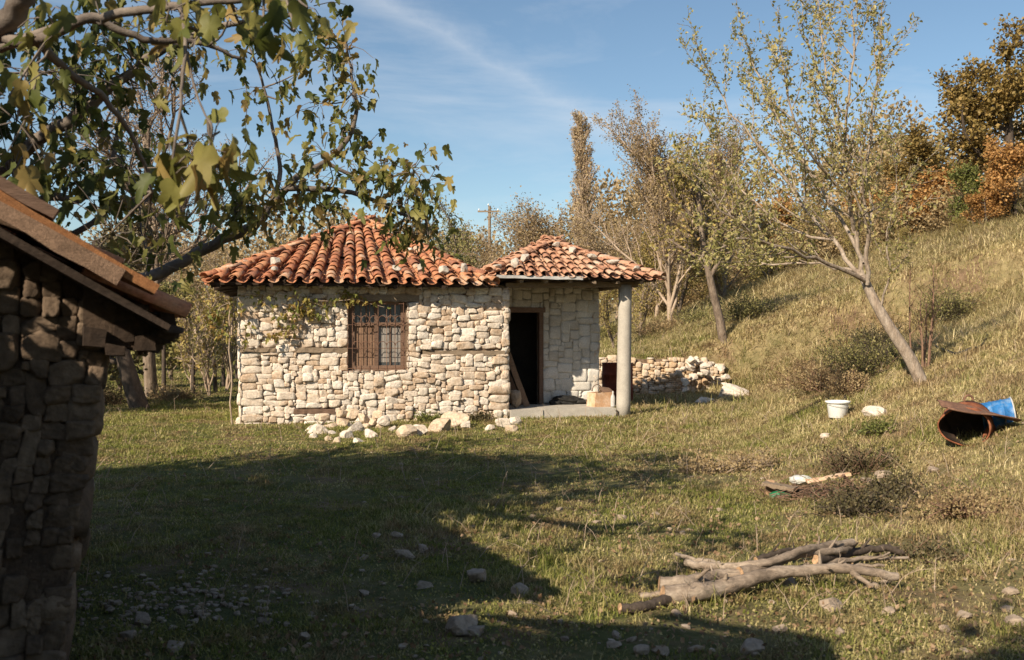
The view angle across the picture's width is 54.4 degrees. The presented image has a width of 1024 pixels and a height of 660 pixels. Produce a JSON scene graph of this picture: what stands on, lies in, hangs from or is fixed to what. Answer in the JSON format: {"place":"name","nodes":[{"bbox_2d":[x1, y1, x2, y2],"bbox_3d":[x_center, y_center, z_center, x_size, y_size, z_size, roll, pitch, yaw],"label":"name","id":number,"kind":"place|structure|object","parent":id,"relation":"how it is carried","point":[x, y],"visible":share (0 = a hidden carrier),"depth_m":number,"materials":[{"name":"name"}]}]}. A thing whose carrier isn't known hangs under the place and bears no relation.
{"place":"outdoors","nodes":[
{"label":"outdoors","id":0,"kind":"place"},
{"bbox_2d":[0,0,1023,306],"label":"sky","id":1,"kind":"structure","parent":0,"point":[499,83],"materials":[{"name":"blue"}]},
{"bbox_2d":[69,205,1023,659],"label":"ground","id":2,"kind":"structure","parent":0,"point":[603,635],"depth_m":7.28,"materials":[{"name":"plant"}]},
{"bbox_2d":[0,175,191,659],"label":"stone shed","id":3,"kind":"structure","parent":2,"relation":"on","point":[75,311],"depth_m":4.03,"materials":[{"name":"brown stone"}]},
{"bbox_2d":[88,204,161,408],"bbox_3d":[-8.835,-0.425,20.691,3.343,4.533,3.642,0,0,0],"label":"plum tree","id":4,"kind":"object","parent":2,"relation":"on","point":[126,370],"visible":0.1,"depth_m":20.39,"materials":[{"name":"green plant"}]},
{"bbox_2d":[104,379,159,405],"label":"bush","id":5,"kind":"object","parent":2,"relation":"on","point":[111,398],"visible":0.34,"depth_m":21.59,"materials":[{"name":"green plant"}]},
{"bbox_2d":[134,611,150,626],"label":"field stone","id":6,"kind":"object","parent":2,"relation":"on","point":[144,618],"visible":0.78,"depth_m":5.42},
{"bbox_2d":[43,30,275,396],"bbox_3d":[-8.869,-2.782,24.349,4.530,9.131,5.953,0,0,45],"label":"ash tree","id":7,"kind":"object","parent":2,"relation":"on","point":[150,373],"visible":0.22,"depth_m":23.84,"materials":[{"name":"green plant"}]},
{"bbox_2d":[141,280,202,379],"bbox_3d":[-10.604,0.014,31.137,1.825,3.470,2.391,0,0,0],"label":"hazel","id":8,"kind":"object","parent":2,"relation":"on","point":[171,368],"visible":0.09,"depth_m":30.88,"materials":[{"name":"green plant"}]},
{"bbox_2d":[146,380,210,400],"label":"bush","id":9,"kind":"object","parent":2,"relation":"on","point":[181,393],"visible":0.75,"depth_m":23.01,"materials":[{"name":"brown plant"}]},
{"bbox_2d":[168,293,216,388],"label":"shrub","id":10,"kind":"object","parent":2,"relation":"on","point":[184,322],"visible":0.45,"depth_m":26.97,"materials":[{"name":"green plant"}]},
{"bbox_2d":[159,269,226,354],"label":"bare tree","id":11,"kind":"object","parent":2,"relation":"on","point":[172,278],"visible":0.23,"depth_m":47.97,"materials":[{"name":"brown plant"}]},
{"bbox_2d":[161,345,237,392],"bbox_3d":[-8.435,1.093,29.283,1.053,1.469,9.635,0,0,-4],"label":"wooden fence","id":12,"kind":"object","parent":2,"relation":"on","point":[215,386],"visible":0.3,"depth_m":25.45,"materials":[{"name":"brown wood"}]},
{"bbox_2d":[179,279,236,395],"bbox_3d":[-7.497,0.155,24.403,1.490,3.252,1.386,0,0,44],"label":"shrub","id":13,"kind":"object","parent":2,"relation":"on","point":[203,350],"visible":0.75,"depth_m":24.30,"materials":[{"name":"green plant"}]},
{"bbox_2d":[178,244,242,336],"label":"bare tree","id":14,"kind":"object","parent":2,"relation":"on","point":[212,263],"visible":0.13,"depth_m":57.82,"materials":[{"name":"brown plant"}]},
{"bbox_2d":[202,256,242,390],"bbox_3d":[-7.335,-0.090,25.992,1.594,3.740,1.714,0,0,20],"label":"shrub","id":15,"kind":"object","parent":2,"relation":"on","point":[226,358],"visible":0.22,"depth_m":25.98,"materials":[{"name":"green plant"}]},
{"bbox_2d":[0,0,463,294],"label":"fig tree","id":16,"kind":"object","parent":2,"relation":"on","point":[168,171],"visible":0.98,"depth_m":5.84,"materials":[{"name":"green plant"}]},
{"bbox_2d":[77,564,415,658],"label":"gravel","id":17,"kind":"structure","parent":2,"relation":"on","point":[180,609],"depth_m":5.85,"materials":[{"name":"gravel"}]},
{"bbox_2d":[195,287,390,424],"bbox_3d":[-3.724,0.432,17.054,3.290,2.339,0.335,0,0,-12],"label":"grapevine","id":18,"kind":"object","parent":2,"relation":"on","point":[212,315],"visible":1,"depth_m":16.99,"materials":[{"name":"green plant"}]},
{"bbox_2d":[396,424,417,436],"bbox_3d":[-1.597,1.545,15.117,0.330,0.228,0.209,-7,-4,-16],"label":"wall foot stone","id":19,"kind":"object","parent":2,"relation":"on","point":[405,430],"visible":0.83,"depth_m":15.04,"materials":[{"name":"stone"}]},
{"bbox_2d":[414,409,442,422],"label":"weed clump","id":20,"kind":"object","parent":2,"relation":"on","point":[425,417],"visible":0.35,"depth_m":17.22,"materials":[{"name":"green plant"}]},
{"bbox_2d":[199,212,666,424],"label":"stone cottage","id":21,"kind":"structure","parent":2,"relation":"on","point":[432,339],"depth_m":17.69,"materials":[{"name":"beige stone"}]},
{"bbox_2d":[341,301,415,372],"bbox_3d":[-2.343,0.119,17.527,1.310,1.241,0.225,0,0,-12],"label":"window","id":22,"kind":"structure","parent":21,"relation":"in","point":[377,336],"depth_m":17.56,"materials":[{"name":"brown wood"}]},
{"bbox_2d":[508,352,529,406],"bbox_3d":[0.104,0.939,18.729,0.466,1.037,0.073,0,0,6],"label":"plank","id":23,"kind":"object","parent":21,"relation":"on","point":[520,388],"visible":0.84,"depth_m":18.71,"materials":[{"name":"wood"}]},
{"bbox_2d":[549,395,586,404],"bbox_3d":[1.113,1.377,19.371,0.821,0.230,0.332,0,0,-12],"label":"rag heap","id":24,"kind":"object","parent":21,"relation":"on","point":[565,400],"visible":0.86,"depth_m":19.24,"materials":[{"name":"black fabric"}]},
{"bbox_2d":[586,384,612,406],"bbox_3d":[1.661,1.232,18.765,0.424,0.417,0.300,0,0,-27],"label":"cardboard box","id":25,"kind":"object","parent":21,"relation":"on","point":[602,398],"visible":1,"depth_m":18.65,"materials":[{"name":"cardboard"}]},
{"bbox_2d":[427,418,450,431],"bbox_3d":[-1.166,1.529,15.881,0.392,0.262,0.281,-2,7,-8],"label":"wall foot stone","id":26,"kind":"object","parent":2,"relation":"on","point":[438,424],"visible":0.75,"depth_m":15.78,"materials":[{"name":"stone"}]},
{"bbox_2d":[424,188,484,268],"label":"field maple","id":27,"kind":"object","parent":2,"relation":"on","point":[453,224],"visible":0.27,"depth_m":43.86,"materials":[{"name":"green plant"}]},
{"bbox_2d":[441,411,468,427],"bbox_3d":[-0.977,1.507,16.534,0.529,0.312,0.371,8,-8,1],"label":"wall foot stone","id":28,"kind":"object","parent":2,"relation":"on","point":[459,417],"visible":0.64,"depth_m":16.42,"materials":[{"name":"stone"}]},
{"bbox_2d":[445,614,477,635],"bbox_3d":[-0.269,1.570,5.322,0.180,0.128,0.250,-1,3,1],"label":"field stone","id":29,"kind":"object","parent":2,"relation":"on","point":[458,624],"visible":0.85,"depth_m":5.25,"materials":[{"name":"stone"}]},
{"bbox_2d":[431,220,508,267],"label":"bare tree","id":30,"kind":"object","parent":2,"relation":"on","point":[488,250],"visible":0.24,"depth_m":54.94,"materials":[{"name":"brown plant"}]},
{"bbox_2d":[467,568,485,582],"bbox_3d":[-0.229,1.583,6.380,0.123,0.098,0.173,0,0,3],"label":"field stone","id":31,"kind":"object","parent":2,"relation":"on","point":[474,574],"visible":0.94,"depth_m":6.33,"materials":[{"name":"stone"}]},
{"bbox_2d":[468,409,498,422],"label":"weed clump","id":32,"kind":"object","parent":2,"relation":"on","point":[480,416],"visible":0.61,"depth_m":17.36,"materials":[{"name":"green plant"}]},
{"bbox_2d":[481,186,579,263],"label":"bare tree","id":33,"kind":"object","parent":2,"relation":"on","point":[530,216],"visible":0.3,"depth_m":47.85,"materials":[{"name":"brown plant"}]},
{"bbox_2d":[484,198,578,254],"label":"bare tree","id":34,"kind":"object","parent":2,"relation":"on","point":[524,242],"visible":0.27,"depth_m":47.91,"materials":[{"name":"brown plant"}]},
{"bbox_2d":[62,94,1023,340],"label":"woodland","id":35,"kind":"object","parent":2,"relation":"on","point":[883,182],"visible":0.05,"depth_m":81.32,"materials":[{"name":"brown plant"}]},
{"bbox_2d":[68,334,1023,659],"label":"fallen leaves","id":36,"kind":"object","parent":2,"relation":"on","point":[412,644],"depth_m":5.96,"materials":[{"name":"plant"}]},
{"bbox_2d":[69,300,1023,659],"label":"clover","id":37,"kind":"object","parent":2,"relation":"on","point":[183,634],"visible":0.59,"depth_m":5.70,"materials":[{"name":"green plant"}]},
{"bbox_2d":[78,389,1023,659],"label":"pebbles","id":38,"kind":"object","parent":2,"relation":"on","point":[282,649],"visible":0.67,"depth_m":6.05,"materials":[{"name":"stone"}]},
{"bbox_2d":[82,230,1023,620],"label":"dry stalks","id":39,"kind":"object","parent":2,"relation":"on","point":[624,502],"visible":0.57,"depth_m":8.49,"materials":[{"name":"plant"}]},
{"bbox_2d":[565,109,603,251],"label":"poplar","id":40,"kind":"object","parent":2,"relation":"on","point":[582,174],"visible":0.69,"depth_m":69.69,"materials":[{"name":"brown plant"}]},
{"bbox_2d":[561,211,634,260],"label":"bare tree","id":41,"kind":"object","parent":2,"relation":"on","point":[589,243],"visible":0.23,"depth_m":42.19,"materials":[{"name":"brown plant"}]},
{"bbox_2d":[601,362,632,400],"bbox_3d":[2.330,1.165,22.000,0.710,0.880,0.705,0,0,0],"label":"barrel","id":42,"kind":"object","parent":2,"relation":"on","point":[609,374],"visible":0.38,"depth_m":21.75,"materials":[{"name":"red paint"}]},
{"bbox_2d":[598,289,644,347],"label":"yellow maple","id":43,"kind":"object","parent":2,"relation":"on","point":[604,296],"visible":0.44,"depth_m":30.92,"materials":[{"name":"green plant"}]},
{"bbox_2d":[594,210,653,324],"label":"bare tree","id":44,"kind":"object","parent":2,"relation":"on","point":[638,233],"visible":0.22,"depth_m":46.62,"materials":[{"name":"brown plant"}]},
{"bbox_2d":[612,228,673,335],"bbox_3d":[4.273,-1.575,34.196,2.488,4.004,3.083,0,0,26],"label":"yellow maple","id":45,"kind":"object","parent":2,"relation":"on","point":[649,262],"visible":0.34,"depth_m":34.18,"materials":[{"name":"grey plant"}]},
{"bbox_2d":[618,594,671,613],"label":"cut branch","id":46,"kind":"object","parent":2,"relation":"on","point":[663,599],"visible":0.94,"depth_m":5.66,"materials":[{"name":"brown plant"}]},
{"bbox_2d":[561,84,731,320],"bbox_3d":[4.520,-4.012,33.520,5.590,8.324,4.702,0,0,0],"label":"willow","id":47,"kind":"object","parent":2,"relation":"on","point":[638,155],"visible":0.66,"depth_m":33.05,"materials":[{"name":"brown plant"}]},
{"bbox_2d":[611,273,701,316],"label":"thicket","id":48,"kind":"object","parent":2,"relation":"on","point":[662,306],"visible":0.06,"depth_m":43.07,"materials":[{"name":"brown plant"}]},
{"bbox_2d":[631,306,683,335],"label":"bush","id":49,"kind":"object","parent":2,"relation":"on","point":[659,325],"visible":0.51,"depth_m":31.66,"materials":[{"name":"brown plant"}]},
{"bbox_2d":[599,355,731,394],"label":"retaining wall","id":50,"kind":"structure","parent":2,"relation":"on","point":[653,374],"depth_m":24.11,"materials":[{"name":"stone"}]},
{"bbox_2d":[641,222,698,316],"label":"bare tree","id":51,"kind":"object","parent":2,"relation":"on","point":[657,308],"visible":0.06,"depth_m":41.77,"materials":[{"name":"brown plant"}]},
{"bbox_2d":[636,204,715,314],"bbox_3d":[6.312,-2.470,37.127,3.487,4.529,2.814,0,0,23],"label":"yellow maple","id":52,"kind":"object","parent":2,"relation":"on","point":[684,290],"visible":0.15,"depth_m":36.91,"materials":[{"name":"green plant"}]},
{"bbox_2d":[669,301,724,323],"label":"bush","id":53,"kind":"object","parent":2,"relation":"on","point":[692,316],"visible":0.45,"depth_m":30.90,"materials":[{"name":"green plant"}]},
{"bbox_2d":[658,568,740,589],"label":"cut branch","id":54,"kind":"object","parent":2,"relation":"on","point":[706,575],"visible":0.73,"depth_m":6.01,"materials":[{"name":"brown wood"}]},
{"bbox_2d":[736,536,852,574],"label":"cut branch","id":55,"kind":"object","parent":54,"relation":"on","point":[831,550],"visible":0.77,"depth_m":6.44,"materials":[{"name":"brown wood"}]},
{"bbox_2d":[683,539,855,569],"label":"cut branch","id":56,"kind":"object","parent":55,"relation":"on","point":[787,556],"visible":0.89,"depth_m":6.34,"materials":[{"name":"brown wood"}]},
{"bbox_2d":[646,264,759,307],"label":"thicket","id":57,"kind":"object","parent":2,"relation":"on","point":[687,299],"visible":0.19,"depth_m":41.09,"materials":[{"name":"brown plant"}]},
{"bbox_2d":[647,134,771,343],"bbox_3d":[4.725,-2.232,24.420,3.028,5.275,3.141,0,0,0],"label":"pear tree","id":58,"kind":"object","parent":2,"relation":"on","point":[696,199],"visible":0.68,"depth_m":24.38,"materials":[{"name":"green plant"}]},
{"bbox_2d":[670,442,749,475],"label":"weed clump","id":59,"kind":"object","parent":2,"relation":"on","point":[704,464],"visible":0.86,"depth_m":11.27,"materials":[{"name":"brown plant"}]},
{"bbox_2d":[685,108,763,296],"bbox_3d":[7.827,-4.553,37.260,4.119,7.293,4.897,0,0,-15],"label":"willow","id":60,"kind":"object","parent":2,"relation":"on","point":[719,160],"visible":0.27,"depth_m":37.07,"materials":[{"name":"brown plant"}]},
{"bbox_2d":[686,218,762,297],"bbox_3d":[7.506,-2.567,35.851,3.092,3.651,2.495,0,0,11],"label":"yellow maple","id":61,"kind":"object","parent":2,"relation":"on","point":[717,277],"visible":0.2,"depth_m":35.95,"materials":[{"name":"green plant"}]},
{"bbox_2d":[718,383,748,397],"bbox_3d":[5.010,1.418,22.528,0.731,0.438,0.332,-2,0,0],"label":"boulder","id":62,"kind":"object","parent":2,"relation":"on","point":[728,389],"visible":0.59,"depth_m":22.42,"materials":[{"name":"stone"}]},
{"bbox_2d":[698,285,798,326],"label":"bush","id":63,"kind":"object","parent":2,"relation":"on","point":[753,307],"visible":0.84,"depth_m":25.98,"materials":[{"name":"green plant"}]},
{"bbox_2d":[740,638,764,655],"bbox_3d":[1.205,1.585,4.978,0.162,0.081,0.099,-4,1,-31],"label":"field stone","id":64,"kind":"object","parent":2,"relation":"on","point":[750,645],"visible":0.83,"depth_m":4.95,"materials":[{"name":"stone"}]},
{"bbox_2d":[710,441,801,474],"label":"weed clump","id":65,"kind":"object","parent":2,"relation":"on","point":[753,463],"visible":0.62,"depth_m":11.49,"materials":[{"name":"brown plant"}]},
{"bbox_2d":[744,203,805,276],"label":"yellow maple","id":66,"kind":"object","parent":2,"relation":"on","point":[763,224],"visible":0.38,"depth_m":39.34,"materials":[{"name":"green plant"}]},
{"bbox_2d":[757,373,797,395],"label":"bush","id":67,"kind":"object","parent":2,"relation":"on","point":[778,385],"visible":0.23,"depth_m":21.02,"materials":[{"name":"brown plant"}]},
{"bbox_2d":[660,550,899,604],"bbox_3d":[1.622,1.488,6.014,1.545,0.264,0.216,0,0,-11],"label":"cut branch","id":68,"kind":"object","parent":2,"relation":"on","point":[750,579],"visible":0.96,"depth_m":6.01,"materials":[{"name":"brown wood"}]},
{"bbox_2d":[755,190,804,240],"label":"orange maple","id":69,"kind":"object","parent":2,"relation":"on","point":[783,219],"visible":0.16,"depth_m":49.68,"materials":[{"name":"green plant"}]},
{"bbox_2d":[754,536,832,559],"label":"cut branch","id":70,"kind":"object","parent":2,"relation":"on","point":[772,553],"visible":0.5,"depth_m":6.69,"materials":[{"name":"brown plant"}]},
{"bbox_2d":[655,0,948,383],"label":"apple tree","id":71,"kind":"object","parent":2,"relation":"on","point":[908,355],"visible":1,"depth_m":13.82,"materials":[{"name":"green plant"}]},
{"bbox_2d":[732,467,884,501],"bbox_3d":[2.857,1.497,9.632,1.417,0.292,1.693,0,0,11],"label":"debris pile","id":72,"kind":"object","parent":2,"relation":"on","point":[782,495],"visible":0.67,"depth_m":9.36,"materials":[{"name":"wood"}]},
{"bbox_2d":[761,480,798,491],"bbox_3d":[2.558,1.489,9.502,0.325,0.065,0.136,0,0,39],"label":"board","id":73,"kind":"object","parent":72,"relation":"on","point":[777,485],"visible":0.95,"depth_m":9.46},
{"bbox_2d":[784,197,842,249],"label":"yellow maple","id":74,"kind":"object","parent":2,"relation":"on","point":[796,205],"visible":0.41,"depth_m":43.77,"materials":[{"name":"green plant"}]},
{"bbox_2d":[760,348,899,394],"bbox_3d":[5.335,0.764,16.574,2.248,0.986,2.365,0,0,0],"label":"bush","id":75,"kind":"object","parent":2,"relation":"on","point":[808,383],"visible":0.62,"depth_m":16.56,"materials":[{"name":"brown plant"}]},
{"bbox_2d":[819,597,843,611],"bbox_3d":[1.823,1.568,5.699,0.159,0.085,0.124,-1,2,-37],"label":"field stone","id":76,"kind":"object","parent":2,"relation":"on","point":[830,603],"visible":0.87,"depth_m":5.65,"materials":[{"name":"stone"}]},
{"bbox_2d":[762,209,901,269],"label":"thicket","id":77,"kind":"object","parent":2,"relation":"on","point":[829,248],"visible":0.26,"depth_m":42.59,"materials":[{"name":"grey plant"}]},
{"bbox_2d":[825,400,850,417],"bbox_3d":[4.463,1.085,13.640,0.341,0.233,0.334,0,0,-23],"label":"bucket","id":78,"kind":"object","parent":2,"relation":"on","point":[837,408],"visible":0.9,"depth_m":13.53,"materials":[{"name":"white plastic"}]},
{"bbox_2d":[816,364,871,397],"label":"bush","id":79,"kind":"object","parent":2,"relation":"on","point":[850,385],"visible":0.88,"depth_m":14.90,"materials":[{"name":"brown plant"}]},
{"bbox_2d":[797,198,895,246],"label":"thicket","id":80,"kind":"object","parent":2,"relation":"on","point":[844,209],"visible":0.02,"depth_m":44.68,"materials":[{"name":"brown plant"}]},
{"bbox_2d":[786,473,919,521],"bbox_3d":[2.919,1.484,8.604,1.191,0.426,0.968,0,0,0],"label":"weed clump","id":81,"kind":"object","parent":2,"relation":"on","point":[871,503],"visible":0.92,"depth_m":8.53,"materials":[{"name":"brown plant"}]},
{"bbox_2d":[803,428,903,479],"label":"bush","id":82,"kind":"object","parent":2,"relation":"on","point":[858,461],"visible":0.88,"depth_m":10.35,"materials":[{"name":"brown plant"}]},
{"bbox_2d":[833,215,883,253],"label":"yellow maple","id":83,"kind":"object","parent":2,"relation":"on","point":[846,239],"visible":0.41,"depth_m":38.03,"materials":[{"name":"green plant"}]},
{"bbox_2d":[802,322,918,377],"bbox_3d":[5.760,0.386,16.165,1.984,1.044,2.201,0,0,0],"label":"bush","id":84,"kind":"object","parent":2,"relation":"on","point":[872,355],"visible":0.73,"depth_m":16.13,"materials":[{"name":"green plant"}]},
{"bbox_2d":[817,551,908,563],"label":"cut branch","id":85,"kind":"object","parent":2,"relation":"on","point":[865,558],"visible":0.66,"depth_m":6.64,"materials":[{"name":"brown wood"}]},
{"bbox_2d":[811,537,904,563],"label":"cut branch","id":86,"kind":"object","parent":85,"relation":"on","point":[864,548],"visible":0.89,"depth_m":6.75,"materials":[{"name":"brown plant"}]},
{"bbox_2d":[842,413,903,437],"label":"weed clump","id":87,"kind":"object","parent":2,"relation":"on","point":[872,428],"visible":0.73,"depth_m":11.93,"materials":[{"name":"green plant"}]},
{"bbox_2d":[861,406,885,416],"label":"boulder","id":88,"kind":"object","parent":2,"relation":"on","point":[870,410],"visible":0.78,"depth_m":13.00,"materials":[{"name":"stone"}]},
{"bbox_2d":[841,318,927,351],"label":"bush","id":89,"kind":"object","parent":2,"relation":"on","point":[869,332],"visible":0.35,"depth_m":22.44,"materials":[{"name":"green plant"}]},
{"bbox_2d":[826,461,944,501],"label":"weed clump","id":90,"kind":"object","parent":2,"relation":"on","point":[893,484],"visible":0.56,"depth_m":9.12,"materials":[{"name":"brown plant"}]},
{"bbox_2d":[834,180,946,242],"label":"thicket","id":91,"kind":"object","parent":2,"relation":"on","point":[882,222],"visible":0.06,"depth_m":42.91,"materials":[{"name":"brown plant"}]},
{"bbox_2d":[891,225,923,247],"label":"yellow maple","id":92,"kind":"object","parent":2,"relation":"on","point":[905,231],"visible":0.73,"depth_m":35.74,"materials":[{"name":"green plant"}]},
{"bbox_2d":[883,165,945,237],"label":"orange maple","id":93,"kind":"object","parent":2,"relation":"on","point":[926,186],"visible":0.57,"depth_m":41.81,"materials":[{"name":"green plant"}]},
{"bbox_2d":[873,180,967,238],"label":"thicket","id":94,"kind":"object","parent":2,"relation":"on","point":[928,218],"visible":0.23,"depth_m":41.02,"materials":[{"name":"brown plant"}]},
{"bbox_2d":[904,259,941,367],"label":"sapling","id":95,"kind":"object","parent":2,"relation":"on","point":[931,327],"visible":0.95,"depth_m":14.64,"materials":[{"name":"brown plant"}]},
{"bbox_2d":[876,120,984,200],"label":"oak tree","id":96,"kind":"object","parent":2,"relation":"on","point":[920,146],"visible":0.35,"depth_m":49.39,"materials":[{"name":"brown plant"}]},
{"bbox_2d":[872,523,990,568],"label":"weed clump","id":97,"kind":"object","parent":2,"relation":"on","point":[909,549],"visible":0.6,"depth_m":6.85,"materials":[{"name":"brown plant"}]},
{"bbox_2d":[887,281,1006,320],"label":"bush","id":98,"kind":"object","parent":2,"relation":"on","point":[947,306],"visible":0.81,"depth_m":22.94,"materials":[{"name":"green plant"}]},
{"bbox_2d":[932,151,984,200],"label":"orange maple","id":99,"kind":"object","parent":2,"relation":"on","point":[944,172],"visible":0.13,"depth_m":44.41,"materials":[{"name":"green plant"}]},
{"bbox_2d":[902,473,1021,522],"bbox_3d":[3.740,1.410,8.018,1.128,0.482,0.985,0,0,0],"label":"weed clump","id":100,"kind":"object","parent":2,"relation":"on","point":[955,504],"visible":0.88,"depth_m":7.93,"materials":[{"name":"brown plant"}]},
{"bbox_2d":[943,160,988,225],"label":"green maple","id":101,"kind":"object","parent":2,"relation":"on","point":[966,174],"visible":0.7,"depth_m":38.53,"materials":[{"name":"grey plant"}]},
{"bbox_2d":[924,13,1023,188],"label":"oak tree","id":102,"kind":"object","parent":2,"relation":"on","point":[975,109],"visible":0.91,"depth_m":39.87,"materials":[{"name":"yellow plant"}]},
{"bbox_2d":[927,174,1023,231],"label":"thicket","id":103,"kind":"object","parent":2,"relation":"on","point":[1017,199],"visible":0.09,"depth_m":39.34,"materials":[{"name":"brown plant"}]},
{"bbox_2d":[937,394,1021,445],"bbox_3d":[4.662,0.927,10.193,0.900,0.522,0.766,0,0,-9],"label":"rusty metal barrel","id":104,"kind":"object","parent":2,"relation":"on","point":[965,415],"visible":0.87,"depth_m":10.25,"materials":[{"name":"metal"}]},
{"bbox_2d":[958,188,1009,224],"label":"orange maple","id":105,"kind":"object","parent":2,"relation":"on","point":[985,208],"visible":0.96,"depth_m":36.73,"materials":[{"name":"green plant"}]},
{"bbox_2d":[981,397,1015,430],"bbox_3d":[5.070,0.904,10.401,0.363,0.422,0.373,0,0,15],"label":"blue drum","id":106,"kind":"object","parent":2,"relation":"on","point":[1003,406],"visible":0.44,"depth_m":10.26,"materials":[{"name":"plastic"}]},
{"bbox_2d":[975,133,1023,217],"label":"orange maple","id":107,"kind":"object","parent":2,"relation":"on","point":[1000,183],"visible":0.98,"depth_m":36.53,"materials":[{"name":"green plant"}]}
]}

